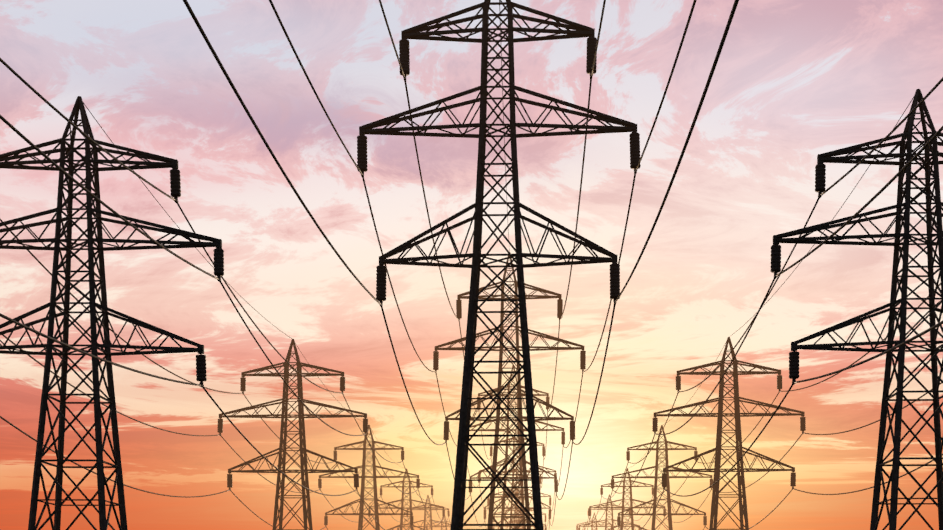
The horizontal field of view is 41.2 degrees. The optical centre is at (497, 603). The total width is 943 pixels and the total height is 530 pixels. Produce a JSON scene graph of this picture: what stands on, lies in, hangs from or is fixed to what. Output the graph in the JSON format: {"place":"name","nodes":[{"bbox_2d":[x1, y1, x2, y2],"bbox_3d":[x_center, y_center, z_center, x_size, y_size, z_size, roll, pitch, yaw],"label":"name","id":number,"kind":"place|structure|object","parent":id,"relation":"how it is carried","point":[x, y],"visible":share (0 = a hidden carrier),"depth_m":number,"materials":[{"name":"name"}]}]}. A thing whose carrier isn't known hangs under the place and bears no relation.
{"place":"outdoors","nodes":[
{"label":"outdoors","id":0,"kind":"place"},
{"bbox_2d":[0,0,942,529],"label":"sky","id":1,"kind":"structure","parent":0,"point":[793,82],"materials":[{"name":"pink"}]},
{"label":"ground","id":2,"kind":"structure","parent":0,"visible":0},
{"bbox_2d":[0,96,223,529],"bbox_3d":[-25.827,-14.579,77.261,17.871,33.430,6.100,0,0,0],"label":"pylon","id":3,"kind":"object","parent":2,"relation":"on","point":[87,160],"visible":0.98,"depth_m":76.91,"materials":[{"name":"metal"}]},
{"bbox_2d":[0,58,450,529],"bbox_3d":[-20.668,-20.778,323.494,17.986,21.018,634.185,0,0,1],"label":"conductors","id":4,"kind":"object","parent":3,"relation":"attached to","point":[12,127],"visible":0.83,"depth_m":84.10,"materials":[{"name":"grey metal"}]},
{"bbox_2d":[217,339,367,529],"bbox_3d":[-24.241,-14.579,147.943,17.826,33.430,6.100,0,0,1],"label":"pylon","id":5,"kind":"object","parent":2,"relation":"on","point":[302,445],"visible":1,"depth_m":147.57,"materials":[{"name":"metal"}]},
{"bbox_2d":[318,425,419,529],"bbox_3d":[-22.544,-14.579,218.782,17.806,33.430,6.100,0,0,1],"label":"pylon","id":6,"kind":"object","parent":2,"relation":"on","point":[363,466],"visible":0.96,"depth_m":218.36,"materials":[{"name":"metal"}]},
{"bbox_2d":[368,469,444,529],"bbox_3d":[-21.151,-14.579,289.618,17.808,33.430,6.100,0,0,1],"label":"pylon","id":7,"kind":"object","parent":2,"relation":"on","point":[409,486],"visible":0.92,"depth_m":289.14,"materials":[{"name":"metal"}]},
{"bbox_2d":[397,495,450,529],"bbox_3d":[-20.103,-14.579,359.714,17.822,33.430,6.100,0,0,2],"label":"pylon","id":8,"kind":"object","parent":2,"relation":"on","point":[430,515],"visible":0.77,"depth_m":359.06,"materials":[{"name":"metal"}]},
{"bbox_2d":[426,516,450,529],"bbox_3d":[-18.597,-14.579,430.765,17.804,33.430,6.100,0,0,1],"label":"pylon","id":9,"kind":"object","parent":2,"relation":"on","point":[441,524],"visible":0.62,"depth_m":430.28,"materials":[{"name":"metal"}]},
{"bbox_2d":[357,0,640,529],"bbox_3d":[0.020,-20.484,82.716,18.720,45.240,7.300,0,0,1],"label":"pylon","id":10,"kind":"object","parent":2,"relation":"on","point":[578,30],"visible":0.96,"depth_m":82.13,"materials":[{"name":"metal"}]},
{"bbox_2d":[183,0,738,527],"bbox_3d":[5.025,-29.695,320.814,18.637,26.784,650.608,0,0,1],"label":"conductors","id":11,"kind":"object","parent":10,"relation":"hanging from","point":[731,16],"visible":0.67,"depth_m":71.83,"materials":[{"name":"grey metal"}]},
{"bbox_2d":[433,256,585,528],"bbox_3d":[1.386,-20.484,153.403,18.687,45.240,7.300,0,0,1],"label":"pylon","id":12,"kind":"object","parent":2,"relation":"on","point":[491,518],"visible":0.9,"depth_m":152.86,"materials":[{"name":"metal"}]},
{"bbox_2d":[469,364,564,528],"bbox_3d":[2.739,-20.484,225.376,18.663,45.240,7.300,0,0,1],"label":"pylon","id":13,"kind":"object","parent":2,"relation":"on","point":[519,456],"visible":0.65,"depth_m":224.87,"materials":[{"name":"metal"}]},
{"bbox_2d":[478,422,556,528],"bbox_3d":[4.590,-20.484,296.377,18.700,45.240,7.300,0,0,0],"label":"pylon","id":14,"kind":"object","parent":2,"relation":"on","point":[513,482],"visible":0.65,"depth_m":296.04,"materials":[{"name":"metal"}]},
{"bbox_2d":[487,463,550,529],"bbox_3d":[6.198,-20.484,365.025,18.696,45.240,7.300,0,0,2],"label":"pylon","id":15,"kind":"object","parent":2,"relation":"on","point":[488,499],"visible":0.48,"depth_m":364.59,"materials":[{"name":"metal"}]},
{"bbox_2d":[493,483,545,528],"bbox_3d":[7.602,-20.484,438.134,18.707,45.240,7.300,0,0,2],"label":"pylon","id":16,"kind":"object","parent":2,"relation":"on","point":[519,510],"visible":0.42,"depth_m":437.52,"materials":[{"name":"metal"}]},
{"bbox_2d":[576,513,611,529],"bbox_3d":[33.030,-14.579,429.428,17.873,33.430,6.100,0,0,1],"label":"pylon","id":17,"kind":"object","parent":2,"relation":"on","point":[592,523],"visible":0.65,"depth_m":429.14,"materials":[{"name":"metal"}]},
{"bbox_2d":[578,494,640,529],"bbox_3d":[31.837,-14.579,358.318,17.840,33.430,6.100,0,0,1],"label":"pylon","id":18,"kind":"object","parent":2,"relation":"on","point":[607,519],"visible":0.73,"depth_m":357.88,"materials":[{"name":"metal"}]},
{"bbox_2d":[589,468,665,529],"bbox_3d":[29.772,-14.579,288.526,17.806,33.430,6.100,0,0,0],"label":"pylon","id":19,"kind":"object","parent":2,"relation":"on","point":[623,507],"visible":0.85,"depth_m":288.00,"materials":[{"name":"metal"}]},
{"bbox_2d":[611,425,712,529],"bbox_3d":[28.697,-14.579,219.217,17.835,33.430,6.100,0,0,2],"label":"pylon","id":20,"kind":"object","parent":2,"relation":"on","point":[657,477],"visible":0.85,"depth_m":218.70,"materials":[{"name":"metal"}]},
{"bbox_2d":[652,337,805,529],"bbox_3d":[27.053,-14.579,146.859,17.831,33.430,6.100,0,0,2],"label":"pylon","id":21,"kind":"object","parent":2,"relation":"on","point":[736,415],"visible":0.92,"depth_m":146.39,"materials":[{"name":"metal"}]},
{"bbox_2d":[770,89,942,529],"bbox_3d":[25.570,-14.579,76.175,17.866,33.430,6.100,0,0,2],"label":"pylon","id":22,"kind":"object","parent":2,"relation":"on","point":[900,219],"visible":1,"depth_m":76.11,"materials":[{"name":"metal"}]},
{"bbox_2d":[585,77,942,529],"bbox_3d":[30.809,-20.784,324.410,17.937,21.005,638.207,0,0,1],"label":"conductors","id":23,"kind":"object","parent":22,"relation":"hanging from","point":[935,135],"visible":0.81,"depth_m":85.44,"materials":[{"name":"grey metal"}]}
]}

